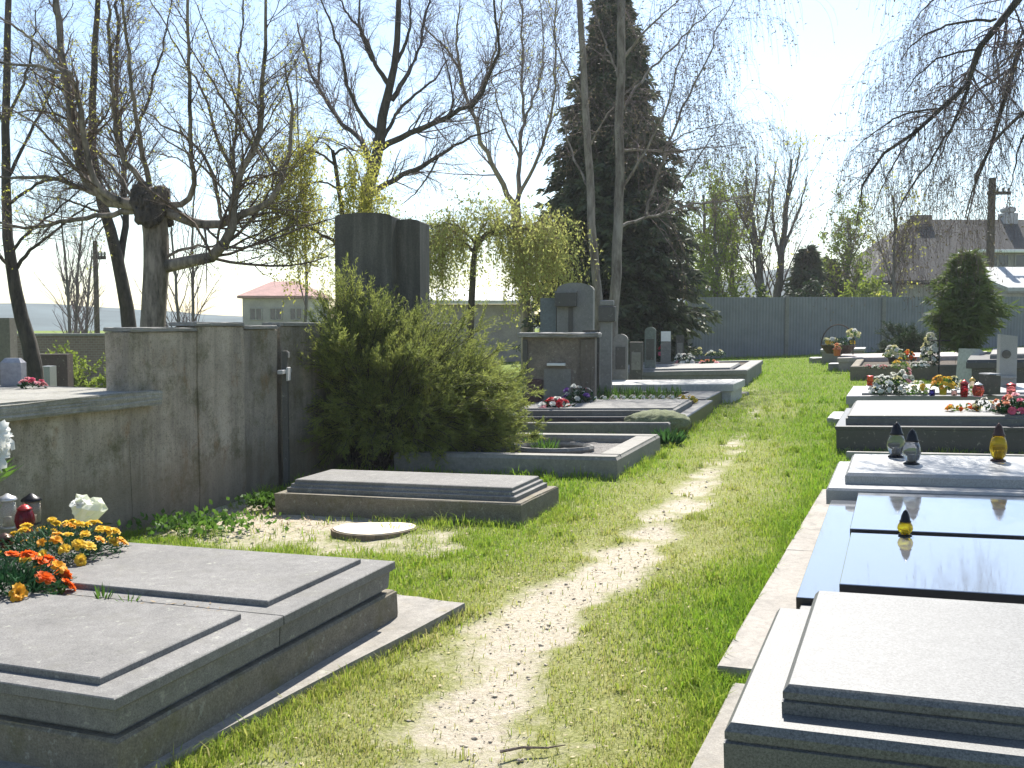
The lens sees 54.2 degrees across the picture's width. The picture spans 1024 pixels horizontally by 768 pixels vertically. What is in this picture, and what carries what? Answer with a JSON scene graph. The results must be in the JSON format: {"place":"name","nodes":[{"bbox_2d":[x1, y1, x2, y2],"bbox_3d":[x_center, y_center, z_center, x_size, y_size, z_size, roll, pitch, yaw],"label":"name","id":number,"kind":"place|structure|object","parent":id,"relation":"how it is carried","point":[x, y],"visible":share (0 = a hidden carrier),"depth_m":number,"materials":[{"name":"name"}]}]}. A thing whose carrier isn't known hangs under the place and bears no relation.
{"place":"outdoors","nodes":[
{"label":"outdoors","id":0,"kind":"place"},
{"bbox_2d":[0,269,790,330],"bbox_3d":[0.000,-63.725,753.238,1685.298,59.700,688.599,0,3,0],"label":"hills","id":1,"kind":"structure","parent":0,"point":[42,316],"depth_m":722.26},
{"bbox_2d":[0,0,1023,315],"label":"sky","id":2,"kind":"structure","parent":0,"point":[815,77],"materials":[{"name":"white"}]},
{"bbox_2d":[17,328,1020,767],"bbox_3d":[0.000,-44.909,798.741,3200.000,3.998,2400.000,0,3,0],"label":"ground","id":3,"kind":"structure","parent":0,"point":[521,688],"depth_m":5.28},
{"bbox_2d":[0,318,17,361],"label":"headstone","id":4,"kind":"object","parent":3,"relation":"on","point":[8,340],"visible":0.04,"depth_m":16.87,"materials":[{"name":"stone"}]},
{"bbox_2d":[40,354,73,386],"bbox_3d":[-8.721,0.028,19.035,0.766,1.199,0.370,0,3,0],"label":"headstone","id":5,"kind":"object","parent":3,"relation":"on","point":[63,363],"visible":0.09,"depth_m":18.89,"materials":[{"name":"grey stone"}]},
{"bbox_2d":[17,333,105,387],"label":"brick wall","id":6,"kind":"structure","parent":3,"relation":"on","point":[91,346],"depth_m":25.84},
{"bbox_2d":[32,161,105,332],"bbox_3d":[-13.505,-3.326,29.929,2.501,6.749,2.001,-2,4,-33],"label":"bare sapling","id":7,"kind":"object","parent":3,"relation":"on","point":[67,282],"visible":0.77,"depth_m":29.88,"materials":[{"name":"brown plant"}]},
{"bbox_2d":[0,0,143,385],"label":"dark leaning tree","id":8,"kind":"object","parent":3,"relation":"on","point":[30,350],"visible":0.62,"depth_m":13.84,"materials":[{"name":"brown plant"}]},
{"bbox_2d":[45,340,104,386],"bbox_3d":[-8.964,-0.170,20.029,1.929,1.440,1.283,0,3,0],"label":"scrub bush","id":9,"kind":"object","parent":3,"relation":"on","point":[82,383],"visible":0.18,"depth_m":20.12,"materials":[{"name":"green plant"}]},
{"bbox_2d":[51,210,106,332],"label":"bare sapling","id":10,"kind":"object","parent":3,"relation":"on","point":[76,308],"visible":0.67,"depth_m":30.82,"materials":[{"name":"brown plant"}]},
{"bbox_2d":[0,385,162,538],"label":"burial vault","id":11,"kind":"object","parent":3,"relation":"on","point":[71,443],"visible":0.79,"depth_m":7.42,"materials":[{"name":"concrete"}]},
{"bbox_2d":[0,358,26,385],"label":"marker stone","id":12,"kind":"object","parent":11,"relation":"on","point":[13,371],"visible":0.95,"depth_m":8.63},
{"bbox_2d":[63,233,108,332],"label":"bare sapling","id":13,"kind":"object","parent":3,"relation":"on","point":[87,307],"visible":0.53,"depth_m":32.81,"materials":[{"name":"brown plant"}]},
{"bbox_2d":[2,0,193,326],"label":"twin trunk tree","id":14,"kind":"object","parent":3,"relation":"on","point":[125,299],"visible":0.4,"depth_m":14.97,"materials":[{"name":"brown plant"}]},
{"bbox_2d":[92,241,105,332],"bbox_3d":[-13.952,-2.459,33.914,0.464,4.749,0.198,0,3,0],"label":"utility pole","id":15,"kind":"object","parent":3,"relation":"on","point":[97,317],"visible":0.6,"depth_m":33.81,"materials":[{"name":"brown wood"}]},
{"bbox_2d":[129,161,212,326],"bbox_3d":[-8.055,-2.621,23.768,1.837,5.816,1.726,0,3,0],"label":"bare sapling","id":16,"kind":"object","parent":3,"relation":"on","point":[175,273],"visible":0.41,"depth_m":23.89,"materials":[{"name":"brown plant"}]},
{"bbox_2d":[0,0,348,326],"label":"pollarded tree","id":17,"kind":"object","parent":3,"relation":"on","point":[155,210],"visible":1,"depth_m":11.85,"materials":[{"name":"brown plant"}]},
{"bbox_2d":[168,158,224,321],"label":"bare sapling","id":18,"kind":"object","parent":3,"relation":"on","point":[192,313],"visible":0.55,"depth_m":25.87,"materials":[{"name":"grey plant"}]},
{"bbox_2d":[105,499,289,535],"bbox_3d":[-2.364,1.070,7.887,1.553,0.206,0.975,0,3,0],"label":"weed patch","id":19,"kind":"object","parent":3,"relation":"on","point":[187,520],"visible":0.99,"depth_m":7.74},
{"bbox_2d":[0,535,397,767],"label":"double tomb","id":20,"kind":"object","parent":3,"relation":"on","point":[88,679],"visible":0.84,"depth_m":4.12,"materials":[{"name":"stone"}]},
{"bbox_2d":[0,493,16,528],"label":"grave lantern","id":21,"kind":"object","parent":20,"relation":"on","point":[8,510],"visible":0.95,"depth_m":6.29,"materials":[{"name":"glass"}]},
{"bbox_2d":[0,419,20,481],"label":"lily vase","id":22,"kind":"object","parent":20,"relation":"on","point":[7,442],"visible":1,"depth_m":6.05,"materials":[{"name":"white plant"}]},
{"bbox_2d":[14,504,34,532],"bbox_3d":[-3.031,0.830,6.218,0.120,0.170,0.120,0,3,0],"label":"grave lantern","id":23,"kind":"object","parent":20,"relation":"on","point":[24,513],"visible":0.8,"depth_m":6.18,"materials":[{"name":"red glass"}]},
{"bbox_2d":[20,493,41,524],"bbox_3d":[-3.091,0.802,6.434,0.130,0.200,0.130,0,3,0],"label":"grave lantern","id":24,"kind":"object","parent":20,"relation":"on","point":[32,500],"visible":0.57,"depth_m":6.40,"materials":[{"name":"clear glass"}]},
{"bbox_2d":[0,550,76,602],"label":"flower wreath","id":25,"kind":"object","parent":20,"relation":"on","point":[23,576],"visible":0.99,"depth_m":4.80,"materials":[{"name":"orange plant"}]},
{"bbox_2d":[0,517,131,569],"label":"flowers","id":26,"kind":"object","parent":20,"relation":"on","point":[56,539],"visible":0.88,"depth_m":5.43,"materials":[{"name":"yellow plant"}]},
{"bbox_2d":[69,494,107,524],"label":"wrapped flowers","id":27,"kind":"object","parent":20,"relation":"on","point":[85,508],"visible":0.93,"depth_m":6.11,"materials":[{"name":"paper"}]},
{"bbox_2d":[0,594,464,767],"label":"concrete apron","id":28,"kind":"object","parent":3,"relation":"on","point":[420,615],"visible":0.26,"depth_m":4.59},
{"bbox_2d":[226,489,276,509],"bbox_3d":[-2.123,1.013,8.776,0.642,0.207,0.386,1,3,10],"label":"weed patch","id":29,"kind":"object","parent":3,"relation":"on","point":[263,498],"visible":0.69,"depth_m":8.70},
{"bbox_2d":[103,322,452,530],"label":"concrete wall","id":30,"kind":"structure","parent":3,"relation":"on","point":[211,426],"depth_m":8.81,"materials":[{"name":"concrete"}]},
{"bbox_2d":[237,281,331,324],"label":"red roof house","id":31,"kind":"structure","parent":3,"relation":"on","point":[262,304],"depth_m":52.15,"materials":[{"name":"paint"}]},
{"bbox_2d":[277,351,291,486],"bbox_3d":[-2.202,0.381,9.764,0.070,1.410,0.400,0,3,0],"label":"water tap","id":32,"kind":"object","parent":3,"relation":"on","point":[285,371],"visible":0.89,"depth_m":9.73,"materials":[{"name":"metal"}]},
{"bbox_2d":[252,18,337,321],"bbox_3d":[-6.133,-5.713,29.529,3.263,11.035,4.089,0,3,0],"label":"bare sapling","id":33,"kind":"object","parent":3,"relation":"on","point":[307,272],"visible":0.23,"depth_m":29.59,"materials":[{"name":"plant"}]},
{"bbox_2d":[145,490,467,547],"bbox_3d":[-2.269,1.081,8.541,5.674,0.204,3.327,0,3,0],"label":"wood chip debris","id":34,"kind":"object","parent":3,"relation":"on","point":[287,523],"visible":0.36,"depth_m":8.13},
{"bbox_2d":[220,103,405,313],"bbox_3d":[-2.445,-1.351,12.611,2.458,4.428,1.497,2,4,34],"label":"weeping birch","id":35,"kind":"object","parent":3,"relation":"on","point":[366,202],"visible":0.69,"depth_m":12.49,"materials":[{"name":"green plant"}]},
{"bbox_2d":[303,252,424,470],"bbox_3d":[-1.686,-0.227,10.598,1.650,2.364,1.404,0,3,0],"label":"juniper bush","id":36,"kind":"object","parent":3,"relation":"on","point":[333,325],"visible":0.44,"depth_m":10.45,"materials":[{"name":"green plant"}]},
{"bbox_2d":[335,212,399,328],"bbox_3d":[-1.662,-0.534,11.589,0.799,2.848,0.440,1,3,10],"label":"tall monument","id":37,"kind":"object","parent":3,"relation":"on","point":[368,240],"visible":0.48,"depth_m":11.37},
{"bbox_2d":[331,522,417,540],"bbox_3d":[-1.048,1.149,7.571,0.658,0.116,0.484,0,3,0],"label":"stone slab","id":38,"kind":"object","parent":3,"relation":"on","point":[368,531],"visible":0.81,"depth_m":7.48,"materials":[{"name":"stone"}]},
{"bbox_2d":[266,0,548,221],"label":"bare oak","id":39,"kind":"object","parent":3,"relation":"on","point":[380,130],"visible":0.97,"depth_m":21.42,"materials":[{"name":"brown plant"}]},
{"bbox_2d":[397,219,429,392],"bbox_3d":[-1.169,-0.521,11.740,0.429,2.763,0.540,1,3,10],"label":"tall monument","id":40,"kind":"object","parent":3,"relation":"on","point":[413,275],"visible":0.48,"depth_m":11.49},
{"bbox_2d":[274,469,558,524],"bbox_3d":[-0.815,0.963,8.421,2.288,0.353,0.808,0,4,24],"label":"stepped tomb","id":41,"kind":"object","parent":3,"relation":"on","point":[368,494],"visible":0.77,"depth_m":8.12,"materials":[{"name":"stone"}]},
{"bbox_2d":[294,289,540,470],"bbox_3d":[-1.244,-0.034,10.561,3.132,2.033,1.735,0,3,0],"label":"juniper bush","id":42,"kind":"object","parent":3,"relation":"on","point":[425,352],"visible":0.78,"depth_m":10.31,"materials":[{"name":"green plant"}]},
{"bbox_2d":[430,288,534,361],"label":"white roof hall","id":43,"kind":"structure","parent":3,"relation":"on","point":[504,333],"depth_m":33.25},
{"bbox_2d":[393,0,589,374],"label":"bare ash","id":44,"kind":"object","parent":3,"relation":"on","point":[490,162],"visible":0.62,"depth_m":25.54,"materials":[{"name":"brown plant"}]},
{"bbox_2d":[376,168,609,353],"bbox_3d":[-0.613,-1.884,18.948,4.872,4.494,3.016,0,3,0],"label":"weeping birch","id":45,"kind":"object","parent":3,"relation":"on","point":[446,234],"visible":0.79,"depth_m":18.57,"materials":[{"name":"green plant"}]},
{"bbox_2d":[216,460,782,767],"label":"dry leaf litter","id":46,"kind":"object","parent":3,"relation":"on","point":[498,761],"visible":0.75,"depth_m":5.21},
{"bbox_2d":[285,449,753,767],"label":"pebbles","id":47,"kind":"object","parent":3,"relation":"on","point":[519,760],"visible":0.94,"depth_m":4.80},
{"bbox_2d":[394,433,659,478],"bbox_3d":[0.211,0.783,10.743,2.400,0.300,1.732,-1,4,22],"label":"kerbed grave","id":48,"kind":"object","parent":3,"relation":"on","point":[607,454],"visible":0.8,"depth_m":10.10,"materials":[{"name":"stone"}]},
{"bbox_2d":[384,408,489,459],"bbox_3d":[-0.794,0.559,10.576,1.184,0.808,0.748,0,3,0],"label":"juniper bush","id":49,"kind":"object","parent":48,"relation":"on","point":[458,449],"visible":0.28,"depth_m":10.46,"materials":[{"name":"green plant"}]},
{"bbox_2d":[381,343,552,452],"bbox_3d":[-0.499,0.220,10.759,1.883,1.388,1.116,0,3,0],"label":"juniper bush","id":50,"kind":"object","parent":48,"relation":"on","point":[506,423],"visible":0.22,"depth_m":10.64,"materials":[{"name":"green plant"}]},
{"bbox_2d":[540,298,556,331],"bbox_3d":[0.660,-0.590,17.896,0.406,1.891,0.320,1,3,10],"label":"plain headstone","id":51,"kind":"object","parent":3,"relation":"on","point":[548,318],"visible":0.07,"depth_m":17.76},
{"bbox_2d":[517,332,601,404],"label":"tomb wall","id":52,"kind":"structure","parent":3,"relation":"on","point":[559,362],"depth_m":15.05,"materials":[{"name":"stone"}]},
{"bbox_2d":[555,283,594,332],"bbox_3d":[1.128,-0.722,17.754,0.758,2.137,0.530,1,3,10],"label":"portal monument","id":53,"kind":"object","parent":3,"relation":"on","point":[575,304],"visible":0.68,"depth_m":17.57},
{"bbox_2d":[477,0,702,329],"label":"silver birch","id":54,"kind":"object","parent":3,"relation":"on","point":[587,143],"visible":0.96,"depth_m":20.25,"materials":[{"name":"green plant"}]},
{"bbox_2d":[519,421,671,433],"bbox_3d":[0.976,0.597,12.949,2.300,0.300,0.980,-1,4,19],"label":"kerbed grave","id":55,"kind":"object","parent":3,"relation":"on","point":[604,427],"visible":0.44,"depth_m":12.39,"materials":[{"name":"grey stone"}]},
{"bbox_2d":[624,409,690,432],"bbox_3d":[1.808,0.485,12.538,0.872,0.333,0.624,-1,4,19],"label":"moss cushion","id":56,"kind":"object","parent":55,"relation":"on","point":[679,421],"visible":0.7,"depth_m":12.33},
{"bbox_2d":[509,399,712,433],"bbox_3d":[1.423,0.442,14.195,2.500,0.400,2.287,-1,4,20],"label":"kerbed tomb","id":57,"kind":"object","parent":3,"relation":"on","point":[609,410],"visible":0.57,"depth_m":13.39,"materials":[{"name":"stone"}]},
{"bbox_2d":[562,384,596,402],"bbox_3d":[0.943,0.146,14.230,0.468,0.308,0.449,3,5,44],"label":"flower arrangement","id":58,"kind":"object","parent":57,"relation":"on","point":[578,396],"visible":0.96,"depth_m":14.18,"materials":[{"name":"multicoloured plant"}]},
{"bbox_2d":[511,0,722,364],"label":"spruce tree","id":59,"kind":"object","parent":3,"relation":"on","point":[650,292],"visible":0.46,"depth_m":24.86,"materials":[{"name":"green plant"}]},
{"bbox_2d":[613,334,627,379],"bbox_3d":[2.025,-0.338,18.612,0.380,1.184,0.320,1,3,10],"label":"headstone","id":60,"kind":"object","parent":3,"relation":"on","point":[620,358],"visible":0.65,"depth_m":18.50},
{"bbox_2d":[629,342,642,379],"bbox_3d":[2.438,-0.328,19.615,0.374,0.991,0.320,1,3,10],"label":"headstone","id":61,"kind":"object","parent":3,"relation":"on","point":[636,363],"visible":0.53,"depth_m":19.50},
{"bbox_2d":[644,327,655,367],"bbox_3d":[2.904,-0.573,21.003,0.351,1.247,0.320,1,3,10],"label":"headstone","id":62,"kind":"object","parent":3,"relation":"on","point":[650,349],"visible":0.65,"depth_m":20.89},
{"bbox_2d":[597,391,721,408],"bbox_3d":[2.110,0.330,16.117,2.300,0.300,1.396,-1,4,22],"label":"kerbed grave","id":63,"kind":"object","parent":3,"relation":"on","point":[715,397],"visible":0.24,"depth_m":15.96,"materials":[{"name":"stone"}]},
{"bbox_2d":[598,300,615,395],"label":"stone pillar","id":64,"kind":"structure","parent":63,"relation":"on","point":[606,313],"depth_m":16.49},
{"bbox_2d":[661,331,670,363],"bbox_3d":[3.568,-0.679,23.200,0.352,1.099,0.260,1,3,10],"label":"headstone","id":65,"kind":"object","parent":3,"relation":"on","point":[665,347],"visible":0.53,"depth_m":23.12,"materials":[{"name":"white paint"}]},
{"bbox_2d":[650,427,687,444],"bbox_3d":[1.838,0.602,11.723,0.465,0.220,0.438,0,3,0],"label":"leafy plant","id":66,"kind":"object","parent":3,"relation":"on","point":[666,436],"visible":0.88,"depth_m":11.65,"materials":[{"name":"green plant"}]},
{"bbox_2d":[612,379,744,402],"bbox_3d":[2.750,0.164,17.410,2.400,0.400,1.091,0,4,23],"label":"slab tomb","id":67,"kind":"object","parent":3,"relation":"on","point":[731,389],"visible":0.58,"depth_m":16.94,"materials":[{"name":"stone"}]},
{"bbox_2d":[537,0,837,379],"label":"silver birch","id":68,"kind":"object","parent":3,"relation":"on","point":[618,226],"visible":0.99,"depth_m":19.82,"materials":[{"name":"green plant"}]},
{"bbox_2d":[628,360,762,385],"bbox_3d":[3.810,-0.218,21.931,3.000,0.440,3.495,-1,4,19],"label":"double tomb","id":69,"kind":"object","parent":3,"relation":"on","point":[747,370],"visible":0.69,"depth_m":20.39,"materials":[{"name":"stone"}]},
{"bbox_2d":[670,154,751,296],"bbox_3d":[6.779,-4.665,35.852,3.078,7.082,3.953,0,3,0],"label":"leafing tree","id":70,"kind":"object","parent":3,"relation":"on","point":[703,228],"visible":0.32,"depth_m":35.56,"materials":[{"name":"green plant"}]},
{"bbox_2d":[691,683,744,767],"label":"paving slab","id":71,"kind":"structure","parent":3,"relation":"on","point":[710,754],"depth_m":3.63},
{"bbox_2d":[723,591,1023,767],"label":"granite tomb","id":72,"kind":"object","parent":71,"relation":"on","point":[845,680],"visible":1,"depth_m":2.91,"materials":[{"name":"stone"}]},
{"bbox_2d":[684,170,766,296],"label":"leafing tree","id":73,"kind":"object","parent":3,"relation":"on","point":[714,284],"visible":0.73,"depth_m":34.07,"materials":[{"name":"green plant"}]},
{"bbox_2d":[700,159,771,296],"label":"leafing tree","id":74,"kind":"object","parent":3,"relation":"on","point":[733,204],"visible":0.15,"depth_m":38.60,"materials":[{"name":"green plant"}]},
{"bbox_2d":[711,137,793,294],"bbox_3d":[8.861,-5.323,36.715,3.308,8.093,3.679,1,4,18],"label":"bare tree","id":75,"kind":"object","parent":3,"relation":"on","point":[758,274],"visible":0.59,"depth_m":36.62,"materials":[{"name":"grey plant"}]},
{"bbox_2d":[717,489,828,680],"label":"paving slab","id":76,"kind":"structure","parent":3,"relation":"on","point":[782,586],"depth_m":5.32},
{"bbox_2d":[796,493,1023,609],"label":"double tomb","id":77,"kind":"object","parent":76,"relation":"on","point":[968,548],"visible":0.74,"depth_m":4.97,"materials":[{"name":"black stone"}]},
{"bbox_2d":[826,454,1023,503],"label":"granite tomb","id":78,"kind":"object","parent":76,"relation":"on","point":[930,475],"visible":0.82,"depth_m":6.65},
{"bbox_2d":[887,422,904,457],"bbox_3d":[2.830,0.408,7.361,0.132,0.260,0.132,0,3,0],"label":"grave lantern","id":79,"kind":"object","parent":78,"relation":"on","point":[895,442],"visible":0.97,"depth_m":7.32,"materials":[{"name":"clear glass"}]},
{"bbox_2d":[902,429,920,464],"bbox_3d":[2.809,0.438,7.025,0.124,0.250,0.124,0,3,0],"label":"grave lantern","id":80,"kind":"object","parent":78,"relation":"on","point":[911,451],"visible":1,"depth_m":6.99,"materials":[{"name":"clear glass"}]},
{"bbox_2d":[989,423,1006,461],"bbox_3d":[3.413,0.406,7.014,0.116,0.270,0.116,0,3,0],"label":"grave lantern","id":81,"kind":"object","parent":78,"relation":"on","point":[998,447],"visible":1,"depth_m":6.98,"materials":[{"name":"yellow glass"}]},
{"bbox_2d":[722,95,841,296],"bbox_3d":[10.194,-6.063,37.655,2.926,9.376,3.485,-3,4,-37],"label":"bare tree","id":82,"kind":"object","parent":3,"relation":"on","point":[778,288],"visible":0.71,"depth_m":37.59,"materials":[{"name":"grey plant"}]},
{"bbox_2d":[779,271,832,296],"bbox_3d":[10.005,-2.436,33.251,3.244,2.782,2.291,-1,4,-20],"label":"hedge bush","id":83,"kind":"object","parent":3,"relation":"on","point":[815,289],"visible":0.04,"depth_m":32.97,"materials":[{"name":"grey plant"}]},
{"bbox_2d":[782,244,833,296],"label":"spruce tree","id":84,"kind":"object","parent":3,"relation":"on","point":[815,269],"visible":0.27,"depth_m":36.50,"materials":[{"name":"green plant"}]},
{"bbox_2d":[817,184,884,296],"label":"leafing tree","id":85,"kind":"object","parent":3,"relation":"on","point":[840,235],"visible":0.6,"depth_m":37.60,"materials":[{"name":"green plant"}]},
{"bbox_2d":[687,295,1023,358],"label":"boundary wall","id":86,"kind":"structure","parent":3,"relation":"on","point":[762,326],"depth_m":30.50,"materials":[{"name":"paint"}]},
{"bbox_2d":[821,262,900,296],"bbox_3d":[11.577,-2.620,33.286,2.772,2.923,2.330,0,3,0],"label":"hedge bush","id":87,"kind":"object","parent":3,"relation":"on","point":[872,283],"visible":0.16,"depth_m":33.10,"materials":[{"name":"green plant"}]},
{"bbox_2d":[856,160,938,296],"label":"tree","id":88,"kind":"object","parent":3,"relation":"on","point":[894,286],"visible":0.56,"depth_m":31.35,"materials":[{"name":"green plant"}]},
{"bbox_2d":[780,0,1023,326],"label":"weeping tree","id":89,"kind":"object","parent":3,"relation":"on","point":[1007,82],"visible":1,"depth_m":8.62,"materials":[{"name":"brown plant"}]},
{"bbox_2d":[850,359,956,379],"bbox_3d":[9.201,-0.299,20.723,4.012,0.370,2.872,-1,4,22],"label":"kerbed grave","id":90,"kind":"object","parent":3,"relation":"on","point":[947,369],"visible":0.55,"depth_m":19.88,"materials":[{"name":"stone"}]},
{"bbox_2d":[919,332,940,365],"bbox_3d":[8.221,-0.659,19.656,0.401,0.724,0.358,1,4,22],"label":"flower arrangement","id":91,"kind":"object","parent":90,"relation":"on","point":[934,349],"visible":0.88,"depth_m":19.61,"materials":[{"name":"white plant"}]},
{"bbox_2d":[871,318,948,352],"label":"dwarf pine","id":92,"kind":"object","parent":3,"relation":"on","point":[911,338],"visible":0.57,"depth_m":24.89,"materials":[{"name":"green plant"}]},
{"bbox_2d":[837,351,986,371],"bbox_3d":[9.213,-0.476,22.986,3.200,0.400,1.753,-1,4,22],"label":"slab tomb","id":93,"kind":"object","parent":3,"relation":"on","point":[846,361],"visible":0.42,"depth_m":22.69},
{"bbox_2d":[820,324,855,353],"bbox_3d":[7.674,-1.064,23.520,0.827,0.694,0.800,0,3,0],"label":"flower basket","id":94,"kind":"object","parent":93,"relation":"on","point":[828,347],"visible":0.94,"depth_m":23.36,"materials":[{"name":"wicker"}]},
{"bbox_2d":[835,400,1023,453],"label":"granite tomb","id":95,"kind":"object","parent":3,"relation":"on","point":[861,425],"visible":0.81,"depth_m":10.39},
{"bbox_2d":[990,392,1023,414],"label":"flower arrangement","id":96,"kind":"object","parent":95,"relation":"on","point":[1016,406],"visible":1,"depth_m":10.18,"materials":[{"name":"pink plant"}]},
{"bbox_2d":[842,206,1023,296],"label":"grey house","id":97,"kind":"structure","parent":3,"relation":"on","point":[1014,250],"depth_m":47.78,"materials":[{"name":"brick"}]},
{"bbox_2d":[846,383,1023,407],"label":"slab tomb","id":98,"kind":"object","parent":3,"relation":"on","point":[855,394],"visible":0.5,"depth_m":13.63,"materials":[{"name":"stone"}]},
{"bbox_2d":[868,372,909,395],"bbox_3d":[5.160,0.003,13.673,0.589,0.339,0.434,0,3,0],"label":"flower arrangement","id":99,"kind":"object","parent":98,"relation":"on","point":[888,389],"visible":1,"depth_m":13.61,"materials":[{"name":"white plant"}]},
{"bbox_2d":[930,375,957,394],"bbox_3d":[5.707,0.010,13.264,0.308,0.271,0.321,-3,5,-41],"label":"flower arrangement","id":100,"kind":"object","parent":98,"relation":"on","point":[944,380],"visible":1,"depth_m":13.21,"materials":[{"name":"yellow plant"}]},
{"bbox_2d":[979,373,1001,394],"bbox_3d":[6.285,-0.006,13.155,0.184,0.275,0.220,-1,3,-11],"label":"block headstone","id":101,"kind":"object","parent":98,"relation":"on","point":[991,382],"visible":0.96,"depth_m":13.06,"materials":[{"name":"stone"}]},
{"bbox_2d":[996,334,1017,386],"bbox_3d":[6.982,-0.293,14.113,0.400,0.820,0.340,1,3,14],"label":"stele","id":102,"kind":"object","parent":98,"relation":"on","point":[1007,357],"visible":0.75,"depth_m":14.01,"materials":[{"name":"stone"}]},
{"bbox_2d":[846,451,1023,459],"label":"edging plank","id":103,"kind":"object","parent":3,"relation":"on","point":[849,454],"visible":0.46,"depth_m":9.73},
{"bbox_2d":[955,348,984,382],"bbox_3d":[8.140,-0.253,17.783,0.240,0.740,0.520,6,0,-29],"label":"slanted headstone","id":104,"kind":"object","parent":3,"relation":"on","point":[962,371],"visible":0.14,"depth_m":17.79,"materials":[{"name":"white stone"}]},
{"bbox_2d":[919,248,1023,361],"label":"thuja tree","id":105,"kind":"object","parent":3,"relation":"on","point":[965,324],"visible":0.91,"depth_m":19.18,"materials":[{"name":"green plant"}]},
{"bbox_2d":[966,347,1023,382],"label":"granite tomb","id":106,"kind":"object","parent":3,"relation":"on","point":[985,363],"visible":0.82,"depth_m":16.35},
{"bbox_2d":[986,178,1010,291],"bbox_3d":[18.331,-4.660,37.791,0.875,6.185,0.316,0,3,0],"label":"utility pole","id":107,"kind":"object","parent":3,"relation":"on","point":[989,240],"visible":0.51,"depth_m":37.62,"materials":[{"name":"brown wood"}]},
{"bbox_2d":[986,267,1023,296],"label":"garden shed","id":108,"kind":"structure","parent":3,"relation":"on","point":[1010,282],"depth_m":34.81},
{"bbox_2d":[93,346,1023,767],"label":"grass","id":109,"kind":"structure","parent":0,"point":[703,670],"depth_m":5.89,"materials":[{"name":"plant"}]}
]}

